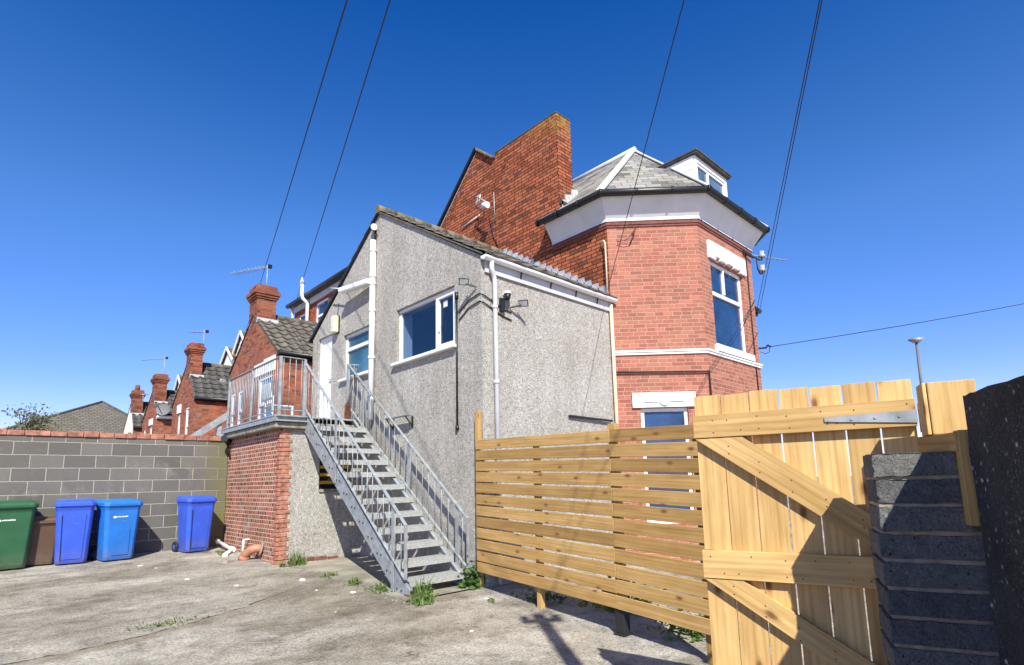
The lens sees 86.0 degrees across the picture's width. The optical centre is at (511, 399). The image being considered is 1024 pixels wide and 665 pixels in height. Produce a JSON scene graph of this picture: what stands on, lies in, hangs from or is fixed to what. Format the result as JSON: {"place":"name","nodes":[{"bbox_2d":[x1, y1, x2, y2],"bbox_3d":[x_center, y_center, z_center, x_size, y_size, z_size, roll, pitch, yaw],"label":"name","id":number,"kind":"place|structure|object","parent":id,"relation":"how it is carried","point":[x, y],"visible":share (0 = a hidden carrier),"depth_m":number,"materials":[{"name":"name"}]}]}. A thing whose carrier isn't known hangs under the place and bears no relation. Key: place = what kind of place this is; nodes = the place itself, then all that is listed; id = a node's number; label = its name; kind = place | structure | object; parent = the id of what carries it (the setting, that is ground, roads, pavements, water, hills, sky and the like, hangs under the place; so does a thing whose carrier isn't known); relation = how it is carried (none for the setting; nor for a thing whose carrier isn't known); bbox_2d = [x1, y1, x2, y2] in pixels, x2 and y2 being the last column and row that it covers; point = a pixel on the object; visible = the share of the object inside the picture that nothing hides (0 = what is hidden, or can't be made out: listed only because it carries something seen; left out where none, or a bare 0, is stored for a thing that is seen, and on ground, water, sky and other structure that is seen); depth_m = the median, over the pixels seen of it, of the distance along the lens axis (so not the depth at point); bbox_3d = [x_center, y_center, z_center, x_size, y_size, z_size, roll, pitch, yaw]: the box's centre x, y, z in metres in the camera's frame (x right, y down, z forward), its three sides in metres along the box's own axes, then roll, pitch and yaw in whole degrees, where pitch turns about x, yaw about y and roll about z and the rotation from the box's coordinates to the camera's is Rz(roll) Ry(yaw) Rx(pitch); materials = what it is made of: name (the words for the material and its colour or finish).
{"place":"outdoors","nodes":[
{"label":"outdoors","id":0,"kind":"place"},
{"bbox_2d":[123,385,147,433],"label":"terraced house","id":1,"kind":"structure","parent":0,"point":[134,418],"depth_m":29.02,"materials":[{"name":"brick"}]},
{"bbox_2d":[142,373,176,433],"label":"terraced house","id":2,"kind":"structure","parent":0,"point":[153,422],"depth_m":25.10,"materials":[{"name":"brick"}]},
{"bbox_2d":[140,357,167,372],"bbox_3d":[-17.220,-1.367,26.402,1.983,1.387,0.320,-5,-9,25],"label":"tv aerial","id":3,"kind":"object","parent":2,"relation":"attached to","point":[149,359],"visible":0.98,"depth_m":26.25,"materials":[{"name":"metal"}]},
{"bbox_2d":[156,403,169,414],"bbox_3d":[-15.518,0.429,24.254,0.534,0.568,0.583,-5,-9,26],"label":"satellite dish","id":4,"kind":"object","parent":2,"relation":"on","point":[160,408],"visible":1,"depth_m":24.35,"materials":[{"name":"metal"}]},
{"bbox_2d":[171,342,231,436],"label":"terraced house","id":5,"kind":"structure","parent":0,"point":[200,401],"depth_m":20.66,"materials":[{"name":"brick"}]},
{"bbox_2d":[178,414,179,434],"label":"window","id":6,"kind":"structure","parent":5,"relation":"in","point":[179,414],"depth_m":21.35,"materials":[{"name":"white plastic"}]},
{"bbox_2d":[185,407,188,433],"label":"window","id":7,"kind":"structure","parent":5,"relation":"in","point":[187,412],"depth_m":20.50,"materials":[{"name":"white plastic"}]},
{"bbox_2d":[189,330,208,343],"bbox_3d":[-12.146,-2.227,21.303,0.791,0.958,0.320,-2,-8,6],"label":"tv aerial","id":8,"kind":"object","parent":5,"relation":"attached to","point":[204,331],"visible":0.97,"depth_m":21.32,"materials":[{"name":"metal"}]},
{"bbox_2d":[229,284,317,496],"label":"terraced house","id":9,"kind":"structure","parent":0,"point":[270,334],"depth_m":15.35,"materials":[{"name":"brick"}]},
{"bbox_2d":[230,393,234,426],"bbox_3d":[-8.383,0.437,16.493,0.140,1.295,0.520,7,-12,-43],"label":"window","id":10,"kind":"structure","parent":9,"relation":"in","point":[232,424],"depth_m":16.60,"materials":[{"name":"white plastic"}]},
{"bbox_2d":[237,390,242,424],"bbox_3d":[-7.922,0.354,16.008,0.140,1.295,0.570,7,-12,-43],"label":"window","id":11,"kind":"structure","parent":9,"relation":"in","point":[239,422],"depth_m":16.11,"materials":[{"name":"white plastic"}]},
{"bbox_2d":[231,264,271,284],"bbox_3d":[-8.094,-3.611,17.012,2.068,1.150,0.320,-7,-10,32],"label":"tv aerial","id":12,"kind":"object","parent":9,"relation":"attached to","point":[269,266],"visible":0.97,"depth_m":16.77,"materials":[{"name":"metal"}]},
{"bbox_2d":[258,374,271,418],"bbox_3d":[-6.554,0.124,14.567,0.140,1.565,1.170,7,-12,-43],"label":"window","id":13,"kind":"structure","parent":9,"relation":"in","point":[268,414],"depth_m":14.78,"materials":[{"name":"white plastic"}]},
{"bbox_2d":[287,556,469,599],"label":"path","id":14,"kind":"structure","parent":0,"point":[370,570],"depth_m":8.45,"materials":[{"name":"concrete"}]},
{"bbox_2d":[286,548,307,566],"bbox_3d":[-3.551,2.596,9.094,0.424,0.323,0.474,7,-12,-43],"label":"weed","id":15,"kind":"object","parent":14,"relation":"on","point":[300,561],"visible":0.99,"depth_m":9.03,"materials":[{"name":"green plant"}]},
{"bbox_2d":[319,571,337,577],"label":"weed","id":16,"kind":"object","parent":14,"relation":"on","point":[331,574],"visible":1,"depth_m":8.19,"materials":[{"name":"green plant"}]},
{"bbox_2d":[344,576,364,586],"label":"weed","id":17,"kind":"object","parent":14,"relation":"on","point":[355,580],"visible":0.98,"depth_m":7.68,"materials":[{"name":"green plant"}]},
{"bbox_2d":[364,580,392,592],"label":"weed","id":18,"kind":"object","parent":14,"relation":"on","point":[378,587],"visible":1,"depth_m":7.27,"materials":[{"name":"green plant"}]},
{"bbox_2d":[409,573,435,592],"bbox_3d":[-1.145,2.345,6.985,0.436,0.346,0.368,7,-12,-43],"label":"weed","id":19,"kind":"object","parent":14,"relation":"on","point":[428,584],"visible":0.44,"depth_m":7.03,"materials":[{"name":"green plant"}]},
{"bbox_2d":[0,476,872,664],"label":"ground","id":20,"kind":"structure","parent":0,"point":[81,614],"depth_m":5.87,"materials":[{"name":"concrete"}]},
{"bbox_2d":[0,500,38,569],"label":"wheeled bin","id":21,"kind":"object","parent":20,"relation":"on","point":[16,520],"visible":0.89,"depth_m":8.59,"materials":[{"name":"green plastic"}]},
{"bbox_2d":[1,403,64,434],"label":"tree","id":22,"kind":"object","parent":20,"relation":"on","point":[35,417],"visible":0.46,"depth_m":26.93,"materials":[{"name":"green plant"}]},
{"bbox_2d":[25,515,55,565],"bbox_3d":[-7.823,2.329,9.088,0.589,0.791,0.576,6,-11,-40],"label":"wheeled bin","id":23,"kind":"object","parent":20,"relation":"on","point":[41,550],"visible":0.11,"depth_m":8.95,"materials":[{"name":"brown plastic"}]},
{"bbox_2d":[6,401,127,434],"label":"hipped house","id":24,"kind":"structure","parent":20,"relation":"on","point":[102,417],"depth_m":34.82,"materials":[{"name":"brick"}]},
{"bbox_2d":[54,498,96,564],"bbox_3d":[-7.408,2.217,9.275,0.547,1.061,0.614,6,-11,-40],"label":"wheeled bin","id":25,"kind":"object","parent":20,"relation":"on","point":[74,518],"visible":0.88,"depth_m":9.09,"materials":[{"name":"blue plastic"}]},
{"bbox_2d":[0,428,227,557],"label":"block wall","id":26,"kind":"structure","parent":20,"relation":"on","point":[157,474],"depth_m":10.23,"materials":[{"name":"grey concrete"}]},
{"bbox_2d":[90,499,142,560],"bbox_3d":[-6.922,2.270,9.628,0.634,1.041,0.579,-8,-11,37],"label":"wheeled bin","id":27,"kind":"object","parent":20,"relation":"on","point":[117,522],"visible":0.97,"depth_m":9.45,"materials":[{"name":"blue plastic"}]},
{"bbox_2d":[126,615,208,629],"bbox_3d":[-3.605,2.336,5.759,0.571,0.056,0.514,-2,-8,4],"label":"weed","id":28,"kind":"object","parent":20,"relation":"on","point":[162,624],"visible":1,"depth_m":5.74,"materials":[{"name":"green plant"}]},
{"bbox_2d":[172,495,216,551],"bbox_3d":[-6.101,2.382,10.572,0.614,1.051,0.547,-8,-10,36],"label":"wheeled bin","id":29,"kind":"object","parent":20,"relation":"on","point":[195,515],"visible":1,"depth_m":10.40,"materials":[{"name":"blue plastic"}]},
{"bbox_2d":[189,412,226,435],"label":"leaning beam","id":30,"kind":"structure","parent":20,"relation":"on","point":[218,421],"depth_m":12.10,"materials":[{"name":"metal"}]},
{"bbox_2d":[211,434,227,541],"bbox_3d":[-6.331,1.860,11.911,0.550,2.450,0.750,7,-12,-43],"label":"lean to roof","id":31,"kind":"object","parent":20,"relation":"on","point":[221,435],"visible":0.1,"depth_m":11.76,"materials":[{"name":"fabric"}]},
{"bbox_2d":[215,538,235,556],"bbox_3d":[-5.464,2.824,10.513,0.280,0.252,1.320,4,-10,-34],"label":"waste pipe","id":32,"kind":"object","parent":20,"relation":"on","point":[226,546],"visible":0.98,"depth_m":10.47,"materials":[{"name":"white plastic"}]},
{"bbox_2d":[21,553,510,664],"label":"grit","id":33,"kind":"object","parent":20,"relation":"on","point":[251,629],"visible":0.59,"depth_m":6.81,"materials":[{"name":"gravel"}]},
{"bbox_2d":[224,421,361,564],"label":"brick outhouse","id":34,"kind":"structure","parent":20,"relation":"on","point":[307,512],"depth_m":9.80,"materials":[{"name":"brick"}]},
{"bbox_2d":[221,435,231,459],"bbox_3d":[-5.869,0.982,11.309,0.147,0.495,0.267,-1,-8,-1],"label":"pipe stub","id":35,"kind":"object","parent":34,"relation":"attached to","point":[224,439],"visible":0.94,"depth_m":11.29,"materials":[{"name":"black plastic"}]},
{"bbox_2d":[238,538,263,560],"bbox_3d":[-4.693,2.688,9.765,0.366,0.377,0.817,7,-12,-43],"label":"clay pipe","id":36,"kind":"object","parent":34,"relation":"attached to","point":[246,553],"visible":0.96,"depth_m":9.57,"materials":[{"name":"ceramic"}]},
{"bbox_2d":[318,458,349,491],"bbox_3d":[-3.263,1.382,10.088,0.630,0.600,0.175,7,-12,-43],"label":"window","id":37,"kind":"structure","parent":34,"relation":"in","point":[326,484],"depth_m":10.02,"materials":[{"name":"glass"}]},
{"bbox_2d":[285,266,347,322],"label":"brick range","id":38,"kind":"structure","parent":20,"relation":"on","point":[311,304],"depth_m":21.24,"materials":[{"name":"red brick"}]},
{"bbox_2d":[316,298,327,322],"bbox_3d":[-7.188,-3.244,20.828,0.150,1.095,1.220,7,-12,-43],"label":"window","id":39,"kind":"structure","parent":38,"relation":"in","point":[321,306],"depth_m":21.03,"materials":[{"name":"white plastic"}]},
{"bbox_2d":[221,356,469,596],"bbox_3d":[-3.256,1.066,9.627,1.692,3.810,6.276,7,-12,-43],"label":"fire escape","id":40,"kind":"object","parent":20,"relation":"on","point":[383,551],"visible":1,"depth_m":8.63,"materials":[{"name":"metal"}]},
{"bbox_2d":[262,383,293,416],"bbox_3d":[-4.861,0.132,11.386,0.509,0.874,0.499,7,-12,-43],"label":"garden chair","id":41,"kind":"object","parent":40,"relation":"on","point":[275,405],"visible":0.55,"depth_m":11.29,"materials":[{"name":"grey plastic"}]},
{"bbox_2d":[344,368,356,418],"bbox_3d":[-3.088,-0.131,10.497,0.038,1.024,0.370,-4,-9,19],"label":"spade","id":42,"kind":"object","parent":40,"relation":"on","point":[347,408],"visible":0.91,"depth_m":10.39,"materials":[{"name":"brown metal"}]},
{"bbox_2d":[400,582,442,604],"bbox_3d":[-1.106,2.367,6.740,0.387,0.263,0.452,-6,-10,28],"label":"weed","id":43,"kind":"object","parent":20,"relation":"on","point":[422,597],"visible":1,"depth_m":6.65,"materials":[{"name":"green plant"}]},
{"bbox_2d":[308,205,624,586],"bbox_3d":[-1.375,-0.201,11.241,3.577,7.004,6.349,7,-12,-43],"label":"pebbledash extension","id":44,"kind":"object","parent":20,"relation":"on","point":[432,346],"visible":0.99,"depth_m":9.24,"materials":[{"name":"concrete"}]},
{"bbox_2d":[319,335,331,417],"bbox_3d":[-4.026,-0.374,12.001,0.100,2.030,0.680,7,-12,-43],"label":"door","id":45,"kind":"structure","parent":44,"relation":"in","point":[326,344],"depth_m":12.08,"materials":[{"name":"white plastic"}]},
{"bbox_2d":[331,304,339,334],"bbox_3d":[-3.751,-1.726,11.659,0.128,0.651,0.180,7,-12,-43],"label":"bulkhead lamp","id":46,"kind":"object","parent":44,"relation":"attached to","point":[335,324],"visible":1,"depth_m":11.59,"materials":[{"name":"plastic"}]},
{"bbox_2d":[338,327,368,382],"bbox_3d":[-3.110,-0.907,11.003,0.190,0.980,1.240,7,-12,-43],"label":"window","id":47,"kind":"structure","parent":44,"relation":"in","point":[357,343],"depth_m":11.07,"materials":[{"name":"white plastic"}]},
{"bbox_2d":[383,414,412,430],"bbox_3d":[-1.938,0.400,9.419,0.170,0.206,0.800,7,-12,-43],"label":"wall bracket","id":48,"kind":"object","parent":44,"relation":"attached to","point":[393,418],"depth_m":9.27,"materials":[{"name":"metal"}]},
{"bbox_2d":[390,287,455,366],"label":"window","id":49,"kind":"structure","parent":44,"relation":"in","point":[427,327],"depth_m":10.05,"materials":[{"name":"white plastic"}]},
{"bbox_2d":[459,278,475,287],"bbox_3d":[-0.672,-1.755,8.277,0.261,0.134,0.071,0,-9,-10],"label":"floodlight","id":50,"kind":"object","parent":44,"relation":"attached to","point":[463,281],"visible":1,"depth_m":8.26,"materials":[{"name":"black plastic"}]},
{"bbox_2d":[499,291,510,312],"bbox_3d":[-0.091,-1.505,8.435,0.167,0.320,0.139,7,-12,-43],"label":"security camera","id":51,"kind":"object","parent":44,"relation":"attached to","point":[507,294],"visible":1,"depth_m":8.41,"materials":[{"name":"black plastic"}]},
{"bbox_2d":[510,299,528,308],"bbox_3d":[0.109,-1.483,8.560,0.294,0.125,0.080,-3,-9,9],"label":"floodlight","id":52,"kind":"object","parent":44,"relation":"attached to","point":[523,303],"visible":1,"depth_m":8.54,"materials":[{"name":"black plastic"}]},
{"bbox_2d":[457,556,487,589],"bbox_3d":[-0.539,2.374,7.568,0.398,0.493,0.446,-7,-10,31],"label":"weed","id":53,"kind":"object","parent":20,"relation":"on","point":[472,583],"visible":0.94,"depth_m":7.49,"materials":[{"name":"green plant"}]},
{"bbox_2d":[510,583,566,603],"bbox_3d":[0.339,2.418,6.924,0.574,0.257,0.791,7,-12,-43],"label":"weed","id":54,"kind":"object","parent":20,"relation":"on","point":[547,595],"visible":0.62,"depth_m":6.86,"materials":[{"name":"green plant"}]},
{"bbox_2d":[475,411,712,664],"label":"slatted fence","id":55,"kind":"object","parent":20,"relation":"on","point":[616,494],"visible":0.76,"depth_m":5.75,"materials":[{"name":"yellow wood"}]},
{"bbox_2d":[437,111,769,561],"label":"brick house","id":56,"kind":"structure","parent":20,"relation":"on","point":[680,288],"depth_m":10.78,"materials":[{"name":"brick"}]},
{"bbox_2d":[461,192,497,245],"bbox_3d":[-0.935,-4.276,13.464,0.426,1.404,1.404,7,-12,-43],"label":"gable aerial","id":57,"kind":"object","parent":56,"relation":"attached to","point":[485,204],"visible":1,"depth_m":13.23,"materials":[{"name":"metal"}]},
{"bbox_2d":[632,391,695,523],"bbox_3d":[2.823,1.048,10.004,1.160,2.380,0.200,-2,-8,2],"label":"window","id":58,"kind":"structure","parent":56,"relation":"in","point":[651,416],"depth_m":10.11,"materials":[{"name":"white plastic"}]},
{"bbox_2d":[706,239,755,361],"bbox_3d":[4.434,-1.964,11.219,1.668,2.240,0.205,7,-12,-43],"label":"window","id":59,"kind":"structure","parent":56,"relation":"in","point":[728,315],"depth_m":11.24,"materials":[{"name":"white plastic"}]},
{"bbox_2d":[743,250,765,274],"bbox_3d":[5.378,-3.091,12.132,0.866,0.565,0.168,7,-12,-43],"label":"insulator bracket","id":60,"kind":"object","parent":56,"relation":"attached to","point":[761,256],"visible":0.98,"depth_m":12.30,"materials":[{"name":"grey ceramic"}]},
{"bbox_2d":[755,306,761,316],"bbox_3d":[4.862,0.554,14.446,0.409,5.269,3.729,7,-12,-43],"label":"wall bracket","id":61,"kind":"object","parent":56,"relation":"attached to","point":[758,311],"visible":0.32,"depth_m":13.55,"materials":[{"name":"black metal"}]},
{"bbox_2d":[759,344,770,353],"bbox_3d":[5.548,-1.109,12.022,0.456,0.228,0.086,4,-10,-33],"label":"wire anchor","id":62,"kind":"object","parent":56,"relation":"attached to","point":[767,345],"visible":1,"depth_m":12.00,"materials":[{"name":"grey metal"}]},
{"bbox_2d":[771,303,1023,346],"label":"overhead wire","id":63,"kind":"object","parent":62,"relation":"attached to","point":[891,327],"visible":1,"depth_m":13.30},
{"bbox_2d":[753,254,787,260],"bbox_3d":[6.072,-3.071,13.309,1.686,0.950,0.140,2,-9,-20],"label":"tv aerial","id":64,"kind":"object","parent":56,"relation":"attached to","point":[772,258],"visible":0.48,"depth_m":13.50,"materials":[{"name":"metal"}]},
{"bbox_2d":[571,568,666,614],"bbox_3d":[1.246,2.217,6.587,1.033,0.618,1.085,2,-9,-21],"label":"weed","id":65,"kind":"object","parent":20,"relation":"on","point":[581,604],"visible":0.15,"depth_m":6.42,"materials":[{"name":"green plant"}]},
{"bbox_2d":[646,595,739,642],"bbox_3d":[1.877,2.169,5.537,0.843,0.456,1.126,7,-12,-43],"label":"weed","id":66,"kind":"object","parent":20,"relation":"on","point":[695,636],"visible":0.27,"depth_m":5.45,"materials":[{"name":"green plant"}]},
{"bbox_2d":[907,337,923,431],"bbox_3d":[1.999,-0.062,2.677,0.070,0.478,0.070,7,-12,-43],"label":"street lamp","id":67,"kind":"object","parent":20,"relation":"on","point":[916,341],"visible":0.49,"depth_m":2.69,"materials":[{"name":"metal"}]},
{"bbox_2d":[863,451,999,664],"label":"block pier","id":68,"kind":"structure","parent":20,"relation":"on","point":[930,571],"depth_m":2.21,"materials":[{"name":"concrete"}]},
{"bbox_2d":[916,379,979,525],"bbox_3d":[1.900,0.214,2.343,0.192,0.600,0.471,-5,-9,26],"label":"gate post","id":69,"kind":"object","parent":68,"relation":"attached to","point":[942,416],"visible":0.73,"depth_m":2.37,"materials":[{"name":"beige wood"}]},
{"bbox_2d":[692,379,918,664],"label":"boarded gate","id":70,"kind":"structure","parent":69,"relation":"attached to","point":[743,570],"depth_m":2.88,"materials":[{"name":"yellow wood"}]},
{"bbox_2d":[963,375,1023,664],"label":"rendered wall","id":71,"kind":"structure","parent":20,"relation":"on","point":[994,414],"depth_m":1.87,"materials":[{"name":"black concrete"}]},
{"bbox_3d":[1.247,-1.509,0.011,0.441,6.470,0.309,7,-12,-43],"label":"utility pole","id":72,"kind":"object","parent":20,"relation":"on","visible":0},
{"bbox_2d":[245,0,347,332],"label":"overhead wire","id":73,"kind":"object","parent":72,"relation":"attached to","point":[310,120],"visible":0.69,"depth_m":8.34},
{"bbox_2d":[291,0,390,316],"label":"overhead wire","id":74,"kind":"object","parent":72,"relation":"attached to","point":[350,127],"visible":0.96,"depth_m":8.11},
{"bbox_2d":[608,0,684,287],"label":"overhead wire","id":75,"kind":"object","parent":72,"relation":"attached to","point":[650,126],"visible":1,"depth_m":6.19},
{"bbox_2d":[757,0,819,307],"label":"overhead wire","id":76,"kind":"object","parent":72,"relation":"attached to","point":[793,131],"visible":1,"depth_m":6.80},
{"bbox_2d":[760,0,822,307],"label":"overhead wire","id":77,"kind":"object","parent":72,"relation":"attached to","point":[795,133],"visible":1,"depth_m":6.82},
{"bbox_2d":[0,0,1023,476],"label":"sky","id":78,"kind":"structure","parent":0,"point":[150,149],"materials":[{"name":"blue"}]},
{"bbox_3d":[-13.032,2.392,31.968,8.000,7.600,19.600,7,-12,-43],"label":"terrace range","id":79,"kind":"object","parent":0,"visible":0},
{"bbox_2d":[173,375,181,389],"bbox_3d":[-21.133,-0.527,37.140,2.685,2.062,2.667,7,-12,-43],"label":"roof dormer","id":80,"kind":"object","parent":79,"relation":"on","point":[178,380],"visible":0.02,"depth_m":36.54,"materials":[{"name":"white paint"}]},
{"bbox_2d":[219,346,235,365],"bbox_3d":[-15.842,-2.132,33.128,2.685,1.816,2.651,7,-12,-43],"label":"roof dormer","id":81,"kind":"object","parent":79,"relation":"on","point":[228,358],"visible":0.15,"depth_m":32.35,"materials":[{"name":"white paint"}]},
{"bbox_2d":[232,330,244,354],"bbox_3d":[-14.206,-2.648,31.434,2.685,2.263,2.464,7,-12,-43],"label":"roof dormer","id":82,"kind":"object","parent":79,"relation":"on","point":[240,337],"visible":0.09,"depth_m":31.02,"materials":[{"name":"white paint"}]}
]}

